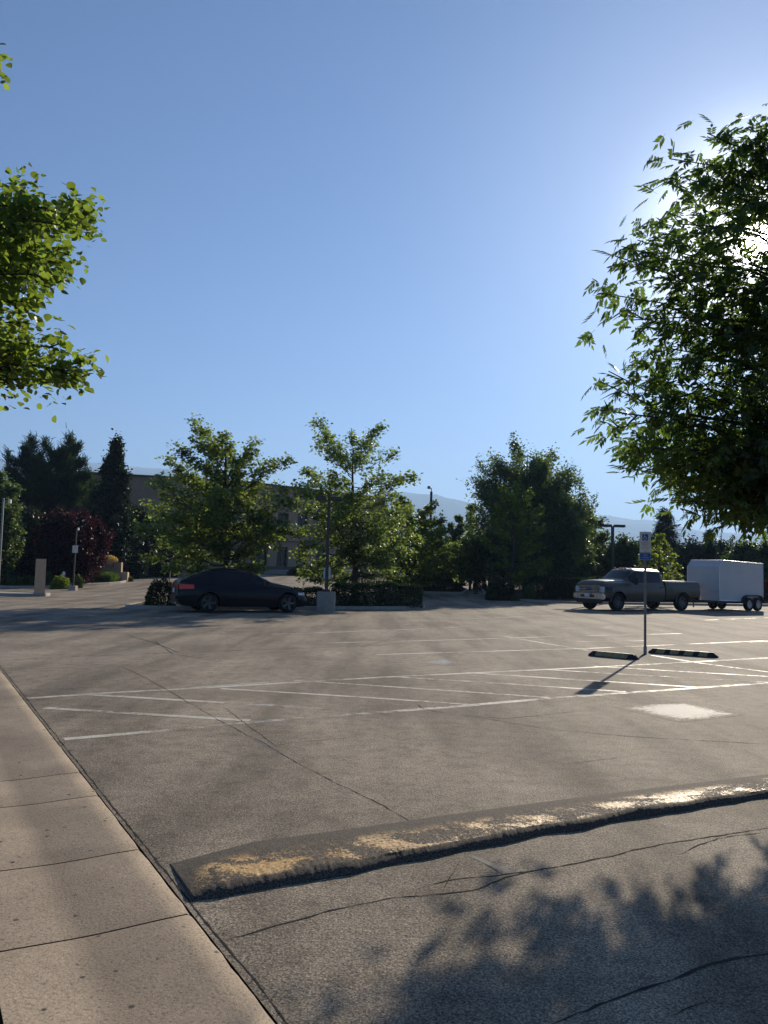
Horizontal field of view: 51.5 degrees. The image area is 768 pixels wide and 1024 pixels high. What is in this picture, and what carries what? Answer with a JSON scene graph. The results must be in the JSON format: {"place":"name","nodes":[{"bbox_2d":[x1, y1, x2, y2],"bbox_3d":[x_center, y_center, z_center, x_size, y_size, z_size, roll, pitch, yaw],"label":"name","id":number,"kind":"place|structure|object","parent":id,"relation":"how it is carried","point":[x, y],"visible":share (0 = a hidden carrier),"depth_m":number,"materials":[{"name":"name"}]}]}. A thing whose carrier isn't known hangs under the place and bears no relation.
{"place":"outdoors","nodes":[
{"label":"outdoors","id":0,"kind":"place"},
{"bbox_2d":[0,461,486,549],"bbox_3d":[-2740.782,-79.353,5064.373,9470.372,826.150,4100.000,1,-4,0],"label":"mountain","id":1,"kind":"structure","parent":0,"point":[450,508],"depth_m":5530.44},
{"bbox_2d":[0,572,499,1023],"bbox_3d":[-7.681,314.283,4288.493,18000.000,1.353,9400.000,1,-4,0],"label":"ground","id":2,"kind":"structure","parent":0,"point":[226,959],"depth_m":3.89,"materials":[{"name":"grey concrete"}]},
{"bbox_2d":[49,470,386,572],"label":"office building","id":3,"kind":"structure","parent":2,"relation":"on","point":[275,558],"depth_m":80.42,"materials":[{"name":"beige paint"}]},
{"bbox_2d":[230,545,239,565],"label":"window","id":4,"kind":"structure","parent":3,"relation":"in","point":[234,546],"depth_m":77.96,"materials":[{"name":"glass"}]},
{"bbox_2d":[256,546,266,565],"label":"window","id":5,"kind":"structure","parent":3,"relation":"in","point":[263,557],"depth_m":79.77,"materials":[{"name":"glass"}]},
{"bbox_2d":[276,547,286,566],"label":"window","id":6,"kind":"structure","parent":3,"relation":"in","point":[281,556],"depth_m":81.45,"materials":[{"name":"glass"}]},
{"bbox_2d":[278,513,287,527],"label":"window","id":7,"kind":"structure","parent":3,"relation":"in","point":[280,515],"depth_m":81.66,"materials":[{"name":"glass"}]},
{"bbox_2d":[296,548,305,566],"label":"window","id":8,"kind":"structure","parent":3,"relation":"in","point":[297,561],"depth_m":83.07,"materials":[{"name":"glass"}]},
{"bbox_2d":[297,514,306,535],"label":"window","id":9,"kind":"structure","parent":3,"relation":"in","point":[301,519],"depth_m":83.51,"materials":[{"name":"glass"}]},
{"bbox_2d":[316,549,324,567],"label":"window","id":10,"kind":"structure","parent":3,"relation":"in","point":[318,554],"depth_m":85.00,"materials":[{"name":"glass"}]},
{"bbox_2d":[250,566,295,573],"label":"retaining wall","id":11,"kind":"structure","parent":2,"relation":"on","point":[277,568],"depth_m":77.67,"materials":[{"name":"brown paint"}]},
{"bbox_2d":[286,565,323,575],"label":"shrub","id":12,"kind":"object","parent":2,"relation":"on","point":[292,571],"visible":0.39,"depth_m":74.78,"materials":[{"name":"green plant"}]},
{"bbox_2d":[264,570,359,574],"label":"island kerb","id":13,"kind":"structure","parent":2,"relation":"on","point":[276,571],"depth_m":77.14,"materials":[{"name":"concrete"}]},
{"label":"planting bed","id":14,"kind":"structure","parent":2,"relation":"on","visible":0},
{"bbox_2d":[0,43,110,422],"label":"street tree","id":15,"kind":"object","parent":14,"relation":"on","point":[28,223],"visible":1,"depth_m":6.02,"materials":[{"name":"green plant"}]},
{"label":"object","id":16,"kind":"structure","parent":2,"relation":"on","visible":0},
{"bbox_2d":[0,670,274,1023],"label":"sidewalk","id":17,"kind":"structure","parent":16,"relation":"on","point":[177,970],"depth_m":3.57,"materials":[{"name":"concrete"}]},
{"bbox_2d":[0,573,767,1023],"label":"parking lot","id":18,"kind":"structure","parent":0,"point":[554,945],"depth_m":6.22,"materials":[{"name":"grey asphalt"}]},
{"bbox_2d":[0,498,11,569],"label":"lamp post","id":19,"kind":"object","parent":18,"relation":"on","point":[2,516],"visible":1,"depth_m":44.00,"materials":[{"name":"white metal"}]},
{"bbox_2d":[0,591,49,595],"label":"island kerb","id":20,"kind":"structure","parent":18,"relation":"on","point":[20,594],"depth_m":36.74,"materials":[{"name":"concrete"}]},
{"bbox_2d":[33,559,45,595],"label":"stucco pillar","id":21,"kind":"structure","parent":20,"relation":"on","point":[40,577],"depth_m":37.05,"materials":[{"name":"paint"}]},
{"bbox_2d":[49,574,70,588],"bbox_3d":[-19.170,4.166,47.296,1.278,0.949,1.259,1,-4,0],"label":"shrub","id":22,"kind":"object","parent":18,"relation":"on","point":[60,582],"visible":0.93,"depth_m":47.01,"materials":[{"name":"green plant"}]},
{"bbox_2d":[29,426,94,517],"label":"pine tree","id":23,"kind":"object","parent":18,"relation":"on","point":[68,484],"visible":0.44,"depth_m":65.48,"materials":[{"name":"green plant"}]},
{"bbox_2d":[0,580,126,587],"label":"island kerb","id":24,"kind":"structure","parent":18,"relation":"on","point":[89,584],"depth_m":51.18,"materials":[{"name":"concrete"}]},
{"bbox_2d":[0,576,118,585],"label":"planting bed","id":25,"kind":"object","parent":24,"relation":"in","point":[49,582],"visible":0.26,"depth_m":48.61,"materials":[{"name":"brown soil"}]},
{"bbox_2d":[0,573,10,583],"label":"shrub","id":26,"kind":"object","parent":25,"relation":"on","point":[4,577],"visible":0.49,"depth_m":48.58,"materials":[{"name":"green plant"}]},
{"bbox_2d":[0,469,27,575],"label":"shade tree","id":27,"kind":"object","parent":25,"relation":"on","point":[11,491],"visible":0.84,"depth_m":51.84,"materials":[{"name":"green plant"}]},
{"bbox_2d":[6,576,25,584],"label":"shrub","id":28,"kind":"object","parent":25,"relation":"on","point":[14,580],"visible":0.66,"depth_m":48.01,"materials":[{"name":"green plant"}]},
{"bbox_2d":[2,504,51,576],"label":"evergreen tree","id":29,"kind":"object","parent":25,"relation":"on","point":[30,519],"visible":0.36,"depth_m":58.86,"materials":[{"name":"green plant"}]},
{"bbox_2d":[0,431,56,519],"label":"pine tree","id":30,"kind":"object","parent":25,"relation":"on","point":[25,467],"visible":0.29,"depth_m":63.62,"materials":[{"name":"green plant"}]},
{"bbox_2d":[22,574,34,584],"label":"shrub","id":31,"kind":"object","parent":25,"relation":"on","point":[29,579],"visible":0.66,"depth_m":48.63,"materials":[{"name":"green plant"}]},
{"bbox_2d":[26,565,35,576],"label":"shrub","id":32,"kind":"object","parent":25,"relation":"on","point":[31,572],"visible":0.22,"depth_m":53.61,"materials":[{"name":"green plant"}]},
{"bbox_2d":[45,571,54,584],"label":"shrub","id":33,"kind":"object","parent":25,"relation":"on","point":[50,576],"visible":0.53,"depth_m":49.63,"materials":[{"name":"green plant"}]},
{"bbox_2d":[26,504,114,583],"bbox_3d":[-20.473,2.278,51.850,5.151,5.692,4.911,1,-4,0],"label":"purple tree","id":34,"kind":"object","parent":25,"relation":"on","point":[54,543],"visible":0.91,"depth_m":50.88,"materials":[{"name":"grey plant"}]},
{"bbox_2d":[90,569,110,580],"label":"ornamental grass","id":35,"kind":"object","parent":25,"relation":"on","point":[97,577],"depth_m":54.92,"materials":[{"name":"green plant"}]},
{"bbox_2d":[99,571,121,581],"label":"ornamental grass","id":36,"kind":"object","parent":25,"relation":"on","point":[108,577],"depth_m":54.49,"materials":[{"name":"green plant"}]},
{"bbox_2d":[95,521,132,575],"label":"evergreen tree","id":37,"kind":"object","parent":25,"relation":"on","point":[113,548],"visible":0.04,"depth_m":61.09,"materials":[{"name":"green plant"}]},
{"bbox_2d":[101,561,128,581],"bbox_3d":[-19.149,4.221,56.813,1.788,1.473,0.920,2,-4,-10],"label":"stepped monument","id":38,"kind":"object","parent":25,"relation":"on","point":[117,567],"visible":0.67,"depth_m":56.47,"materials":[{"name":"beige paint"}]},
{"bbox_2d":[103,555,117,561],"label":"flower clump","id":39,"kind":"object","parent":38,"relation":"on","point":[112,557],"visible":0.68,"depth_m":56.66,"materials":[{"name":"yellow plant"}]},
{"bbox_2d":[85,428,150,578],"bbox_3d":[-21.093,-0.358,62.340,5.756,12.498,5.618,-1,-5,30],"label":"cypress tree","id":40,"kind":"object","parent":25,"relation":"on","point":[113,505],"visible":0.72,"depth_m":61.49,"materials":[{"name":"green plant"}]},
{"bbox_2d":[68,528,78,590],"bbox_3d":[-17.828,2.717,45.892,0.420,3.641,0.420,1,-4,0],"label":"sign post","id":41,"kind":"object","parent":18,"relation":"on","point":[74,551],"visible":1,"depth_m":45.85,"materials":[{"name":"metal"}]},
{"bbox_2d":[71,573,82,587],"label":"shrub","id":42,"kind":"object","parent":18,"relation":"on","point":[79,584],"visible":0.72,"depth_m":48.66,"materials":[{"name":"green plant"}]},
{"bbox_2d":[84,473,101,510],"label":"pine tree","id":43,"kind":"object","parent":18,"relation":"on","point":[92,485],"visible":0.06,"depth_m":69.72,"materials":[{"name":"green plant"}]},
{"bbox_2d":[0,663,279,1013],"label":"gravel grit","id":44,"kind":"object","parent":18,"relation":"on","point":[155,858],"visible":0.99,"depth_m":4.34,"materials":[{"name":"gravel"}]},
{"bbox_2d":[130,500,154,546],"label":"evergreen tree","id":45,"kind":"object","parent":18,"relation":"on","point":[140,517],"visible":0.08,"depth_m":67.57,"materials":[{"name":"green plant"}]},
{"bbox_2d":[0,666,287,1023],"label":"edge crack","id":46,"kind":"object","parent":18,"relation":"on","point":[209,926],"visible":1,"depth_m":3.95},
{"bbox_2d":[139,524,181,577],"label":"evergreen tree","id":47,"kind":"object","parent":18,"relation":"on","point":[154,570],"visible":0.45,"depth_m":64.72,"materials":[{"name":"green plant"}]},
{"bbox_2d":[168,568,306,612],"bbox_3d":[-5.210,2.792,28.610,4.715,1.550,2.180,3,-5,-25],"label":"fastback car","id":48,"kind":"object","parent":18,"relation":"on","point":[208,590],"visible":1,"depth_m":27.73,"materials":[{"name":"black paint"}]},
{"bbox_2d":[125,601,424,609],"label":"island kerb","id":49,"kind":"structure","parent":18,"relation":"on","point":[129,606],"depth_m":30.25,"materials":[{"name":"concrete"}]},
{"bbox_2d":[132,602,403,605],"bbox_3d":[-4.230,3.796,32.764,12.421,0.001,3.966,4,-5,-27],"label":"planting bed","id":50,"kind":"object","parent":49,"relation":"in","point":[309,605],"visible":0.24,"depth_m":30.77,"materials":[{"name":"brown soil"}]},
{"bbox_2d":[143,577,176,605],"bbox_3d":[-8.293,3.048,29.749,1.217,1.211,1.233,1,-4,0],"label":"shrub","id":51,"kind":"object","parent":50,"relation":"on","point":[155,589],"visible":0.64,"depth_m":29.42,"materials":[{"name":"green plant"}]},
{"bbox_2d":[126,412,307,577],"bbox_3d":[-6.364,-0.223,31.879,7.280,8.004,5.097,2,-4,-12],"label":"oak tree","id":52,"kind":"object","parent":50,"relation":"on","point":[211,520],"visible":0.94,"depth_m":31.27,"materials":[{"name":"green plant"}]},
{"bbox_2d":[294,586,323,605],"bbox_3d":[-3.035,3.455,32.130,1.680,0.979,1.202,3,-5,-25],"label":"hedge","id":53,"kind":"object","parent":50,"relation":"on","point":[307,591],"visible":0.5,"depth_m":31.79,"materials":[{"name":"green plant"}]},
{"bbox_2d":[289,412,425,603],"bbox_3d":[-1.032,-0.214,34.874,6.489,8.712,6.915,1,-4,0],"label":"oak tree","id":54,"kind":"object","parent":50,"relation":"on","point":[346,514],"visible":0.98,"depth_m":34.49,"materials":[{"name":"green plant"}]},
{"bbox_2d":[330,580,423,608],"bbox_3d":[-0.283,3.468,33.409,3.808,1.257,1.785,4,-5,-28],"label":"hedge","id":55,"kind":"object","parent":50,"relation":"on","point":[363,587],"visible":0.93,"depth_m":32.88,"materials":[{"name":"green plant"}]},
{"bbox_2d":[315,496,342,610],"bbox_3d":[-2.176,1.604,30.684,1.040,4.409,0.680,1,-4,0],"label":"street lamp","id":56,"kind":"object","parent":18,"relation":"on","point":[326,597],"visible":0.99,"depth_m":30.56,"materials":[{"name":"metal"}]},
{"bbox_2d":[252,739,519,875],"bbox_3d":[-0.272,2.023,5.820,0.078,0.001,3.740,4,-5,-31],"label":"tar seam","id":57,"kind":"object","parent":18,"relation":"on","point":[501,868],"visible":1,"depth_m":4.40,"materials":[{"name":"black asphalt"}]},
{"bbox_2d":[16,612,767,1023],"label":"asphalt crack","id":58,"kind":"object","parent":18,"relation":"on","point":[514,872],"visible":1,"depth_m":4.11,"materials":[{"name":"black asphalt"}]},
{"bbox_2d":[26,633,767,739],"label":"road marking","id":59,"kind":"object","parent":18,"relation":"on","point":[249,721],"visible":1,"depth_m":10.58,"materials":[{"name":"white paint"}]},
{"bbox_2d":[369,492,451,593],"bbox_3d":[1.480,2.076,50.119,5.337,6.468,5.573,1,-4,0],"label":"shade tree","id":60,"kind":"object","parent":18,"relation":"on","point":[425,575],"visible":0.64,"depth_m":49.07,"materials":[{"name":"green plant"}]},
{"bbox_2d":[372,587,467,593],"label":"island kerb","id":61,"kind":"structure","parent":18,"relation":"on","point":[462,592],"depth_m":51.78,"materials":[{"name":"concrete"}]},
{"bbox_2d":[359,577,464,591],"bbox_3d":[1.659,5.587,62.305,7.112,0.694,21.613,2,-4,-6],"label":"planting bed","id":62,"kind":"object","parent":61,"relation":"on","point":[401,589],"visible":0.22,"depth_m":60.47,"materials":[{"name":"brown soil"}]},
{"bbox_2d":[407,540,450,581],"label":"tree","id":63,"kind":"object","parent":62,"relation":"on","point":[442,557],"visible":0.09,"depth_m":57.32,"materials":[{"name":"green plant"}]},
{"bbox_2d":[427,486,432,519],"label":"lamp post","id":64,"kind":"object","parent":62,"relation":"on","point":[431,493],"visible":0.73,"depth_m":68.19,"materials":[{"name":"grey metal"}]},
{"bbox_2d":[426,584,436,590],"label":"ball shrub","id":65,"kind":"object","parent":62,"relation":"on","point":[432,588],"visible":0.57,"depth_m":53.08,"materials":[{"name":"green plant"}]},
{"bbox_2d":[436,578,454,590],"bbox_3d":[4.108,4.961,53.591,1.364,1.069,1.400,1,-4,0],"label":"shrub","id":66,"kind":"object","parent":62,"relation":"on","point":[450,582],"visible":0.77,"depth_m":53.20,"materials":[{"name":"green plant"}]},
{"bbox_2d":[431,575,465,585],"bbox_3d":[4.611,5.285,63.809,3.995,1.322,4.012,1,-4,0],"label":"shrub","id":67,"kind":"object","parent":62,"relation":"on","point":[463,584],"visible":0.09,"depth_m":62.74,"materials":[{"name":"green plant"}]},
{"bbox_2d":[437,536,463,585],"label":"tree","id":68,"kind":"object","parent":62,"relation":"on","point":[450,567],"visible":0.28,"depth_m":59.18,"materials":[{"name":"green plant"}]},
{"bbox_2d":[452,582,463,591],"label":"ball shrub","id":69,"kind":"object","parent":62,"relation":"on","point":[458,586],"visible":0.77,"depth_m":53.10,"materials":[{"name":"green plant"}]},
{"bbox_2d":[413,658,474,665],"bbox_3d":[1.081,2.663,14.137,0.771,0.001,1.140,-1,-5,33],"label":"painted symbol","id":70,"kind":"object","parent":18,"relation":"on","point":[444,662],"visible":1,"depth_m":14.14,"materials":[{"name":"white paint"}]},
{"bbox_2d":[444,522,456,562],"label":"poplar tree","id":71,"kind":"object","parent":18,"relation":"on","point":[451,526],"visible":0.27,"depth_m":69.87,"materials":[{"name":"green plant"}]},
{"bbox_2d":[453,514,465,555],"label":"poplar tree","id":72,"kind":"object","parent":18,"relation":"on","point":[459,529],"visible":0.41,"depth_m":69.94,"materials":[{"name":"green plant"}]},
{"bbox_2d":[442,531,492,589],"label":"tree","id":73,"kind":"object","parent":18,"relation":"on","point":[468,569],"visible":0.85,"depth_m":56.40,"materials":[{"name":"green plant"}]},
{"bbox_2d":[170,774,767,901],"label":"speed hump","id":74,"kind":"object","parent":18,"relation":"on","point":[260,865],"visible":1,"depth_m":4.71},
{"bbox_2d":[463,503,478,583],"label":"poplar tree","id":75,"kind":"object","parent":18,"relation":"on","point":[471,507],"visible":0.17,"depth_m":65.98,"materials":[{"name":"green plant"}]},
{"bbox_2d":[193,609,767,722],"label":"faded road marking","id":76,"kind":"object","parent":18,"relation":"on","point":[282,719],"visible":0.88,"depth_m":9.26,"materials":[{"name":"paint"}]},
{"bbox_2d":[485,574,515,600],"bbox_3d":[6.857,4.455,46.803,1.901,1.651,1.904,1,-4,0],"label":"shrub","id":77,"kind":"object","parent":18,"relation":"on","point":[499,590],"visible":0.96,"depth_m":46.44,"materials":[{"name":"green plant"}]},
{"bbox_2d":[511,595,520,600],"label":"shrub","id":78,"kind":"object","parent":18,"relation":"on","point":[514,597],"visible":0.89,"depth_m":45.87,"materials":[{"name":"green plant"}]},
{"bbox_2d":[588,650,638,659],"bbox_3d":[4.504,2.807,15.654,0.998,0.100,0.150,-2,-5,39],"label":"wheel stop","id":79,"kind":"object","parent":18,"relation":"on","point":[614,655],"visible":1,"depth_m":15.59,"materials":[{"name":"black rubber"}]},
{"bbox_2d":[481,585,767,605],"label":"island kerb","id":80,"kind":"structure","parent":18,"relation":"on","point":[575,602],"depth_m":45.13,"materials":[{"name":"concrete"}]},
{"bbox_2d":[484,587,767,603],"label":"planting bed","id":81,"kind":"object","parent":80,"relation":"in","point":[519,593],"visible":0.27,"depth_m":47.58,"materials":[{"name":"brown plant"}]},
{"bbox_2d":[472,575,486,589],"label":"shrub","id":82,"kind":"object","parent":81,"relation":"on","point":[482,582],"visible":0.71,"depth_m":57.48,"materials":[{"name":"green plant"}]},
{"bbox_2d":[480,481,554,595],"bbox_3d":[8.338,1.664,48.564,4.766,7.485,3.537,1,-4,0],"label":"young tree","id":83,"kind":"object","parent":81,"relation":"on","point":[510,499],"visible":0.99,"depth_m":48.36,"materials":[{"name":"green plant"}]},
{"bbox_2d":[456,431,599,589],"bbox_3d":[10.033,0.089,57.198,10.145,11.804,10.770,1,-4,0],"label":"shade tree","id":84,"kind":"object","parent":81,"relation":"on","point":[541,480],"visible":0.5,"depth_m":55.42,"materials":[{"name":"green plant"}]},
{"bbox_2d":[522,584,536,599],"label":"shrub","id":85,"kind":"object","parent":81,"relation":"on","point":[530,595],"visible":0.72,"depth_m":45.89,"materials":[{"name":"green plant"}]},
{"bbox_2d":[525,495,602,591],"bbox_3d":[12.001,2.253,53.956,5.527,6.927,5.690,1,-4,0],"label":"shade tree","id":86,"kind":"object","parent":81,"relation":"on","point":[577,537],"visible":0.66,"depth_m":52.79,"materials":[{"name":"green plant"}]},
{"bbox_2d":[526,575,602,598],"bbox_3d":[11.247,4.617,48.108,5.214,1.601,2.143,2,-4,-2],"label":"hedge","id":87,"kind":"object","parent":81,"relation":"on","point":[566,582],"visible":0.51,"depth_m":47.25,"materials":[{"name":"green plant"}]},
{"bbox_2d":[573,509,610,576],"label":"shade tree","id":88,"kind":"object","parent":81,"relation":"on","point":[601,537],"visible":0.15,"depth_m":58.78,"materials":[{"name":"green plant"}]},
{"bbox_2d":[600,524,625,569],"bbox_3d":[13.601,3.069,47.427,1.510,4.649,0.360,2,-4,-8],"label":"street lamp","id":89,"kind":"object","parent":81,"relation":"on","point":[612,541],"visible":0.69,"depth_m":47.43,"materials":[{"name":"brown metal"}]},
{"bbox_2d":[596,531,656,577],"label":"backdrop tree","id":90,"kind":"object","parent":81,"relation":"on","point":[626,552],"visible":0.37,"depth_m":57.30,"materials":[{"name":"green plant"}]},
{"bbox_2d":[637,539,668,575],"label":"backdrop tree","id":91,"kind":"object","parent":81,"relation":"on","point":[661,568],"visible":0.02,"depth_m":64.99,"materials":[{"name":"green plant"}]},
{"bbox_2d":[634,533,683,580],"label":"young tree","id":92,"kind":"object","parent":81,"relation":"on","point":[658,556],"visible":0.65,"depth_m":45.64,"materials":[{"name":"green plant"}]},
{"bbox_2d":[651,506,681,571],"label":"cedar tree","id":93,"kind":"object","parent":81,"relation":"on","point":[662,521],"visible":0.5,"depth_m":69.69,"materials":[{"name":"green plant"}]},
{"bbox_2d":[661,533,721,575],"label":"backdrop tree","id":94,"kind":"object","parent":81,"relation":"on","point":[688,552],"visible":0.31,"depth_m":63.39,"materials":[{"name":"green plant"}]},
{"bbox_2d":[699,527,719,559],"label":"conifer tree","id":95,"kind":"object","parent":81,"relation":"on","point":[710,551],"visible":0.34,"depth_m":61.78,"materials":[{"name":"green plant"}]},
{"bbox_2d":[662,575,767,592],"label":"hedge","id":96,"kind":"object","parent":81,"relation":"on","point":[684,578],"visible":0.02,"depth_m":50.37,"materials":[{"name":"green plant"}]},
{"bbox_2d":[714,536,734,559],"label":"backdrop tree","id":97,"kind":"object","parent":81,"relation":"on","point":[721,546],"visible":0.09,"depth_m":65.55,"materials":[{"name":"green plant"}]},
{"bbox_2d":[719,535,757,561],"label":"backdrop tree","id":98,"kind":"object","parent":81,"relation":"on","point":[739,551],"visible":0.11,"depth_m":59.62,"materials":[{"name":"green plant"}]},
{"bbox_2d":[745,538,767,577],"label":"backdrop tree","id":99,"kind":"object","parent":81,"relation":"on","point":[760,555],"visible":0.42,"depth_m":57.83,"materials":[{"name":"green plant"}]},
{"bbox_2d":[763,579,767,600],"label":"shrub","id":100,"kind":"object","parent":81,"relation":"on","point":[765,589],"visible":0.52,"depth_m":51.61,"materials":[{"name":"green plant"}]},
{"bbox_2d":[573,567,700,610],"bbox_3d":[12.347,3.706,38.401,6.765,2.010,2.660,4,-5,-28],"label":"pickup truck","id":101,"kind":"object","parent":18,"relation":"on","point":[615,588],"visible":0.99,"depth_m":37.34,"materials":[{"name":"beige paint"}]},
{"bbox_2d":[639,532,650,653],"bbox_3d":[5.441,1.695,16.600,0.235,2.565,0.069,0,-4,16],"label":"parking sign","id":102,"kind":"object","parent":18,"relation":"on","point":[645,542],"visible":1,"depth_m":16.62,"materials":[{"name":"grey metal"}]},
{"bbox_2d":[571,103,767,547],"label":"ash tree","id":103,"kind":"object","parent":18,"relation":"on","point":[737,475],"visible":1,"depth_m":8.53,"materials":[{"name":"green plant"}]},
{"bbox_2d":[615,702,743,721],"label":"painted square","id":104,"kind":"structure","parent":18,"relation":"on","point":[682,712],"depth_m":9.53,"materials":[{"name":"paint"}]},
{"bbox_2d":[648,648,718,657],"bbox_3d":[6.167,2.906,16.449,1.363,0.100,0.150,-1,-5,32],"label":"wheel stop","id":105,"kind":"object","parent":18,"relation":"on","point":[684,652],"visible":1,"depth_m":16.39,"materials":[{"name":"black rubber"}]},
{"bbox_2d":[687,560,764,610],"bbox_3d":[16.889,3.715,40.493,4.970,2.518,2.290,4,-5,-31],"label":"cargo trailer","id":106,"kind":"object","parent":18,"relation":"on","point":[722,583],"visible":0.98,"depth_m":39.98,"materials":[{"name":"metal"}]},
{"bbox_2d":[0,0,767,535],"label":"sky","id":107,"kind":"structure","parent":0,"point":[362,214],"materials":[{"name":"blue"}]},
{"bbox_2d":[594,515,767,572],"bbox_3d":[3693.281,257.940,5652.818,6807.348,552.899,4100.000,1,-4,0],"label":"mountain","id":108,"kind":"structure","parent":0,"point":[634,528],"depth_m":5920.34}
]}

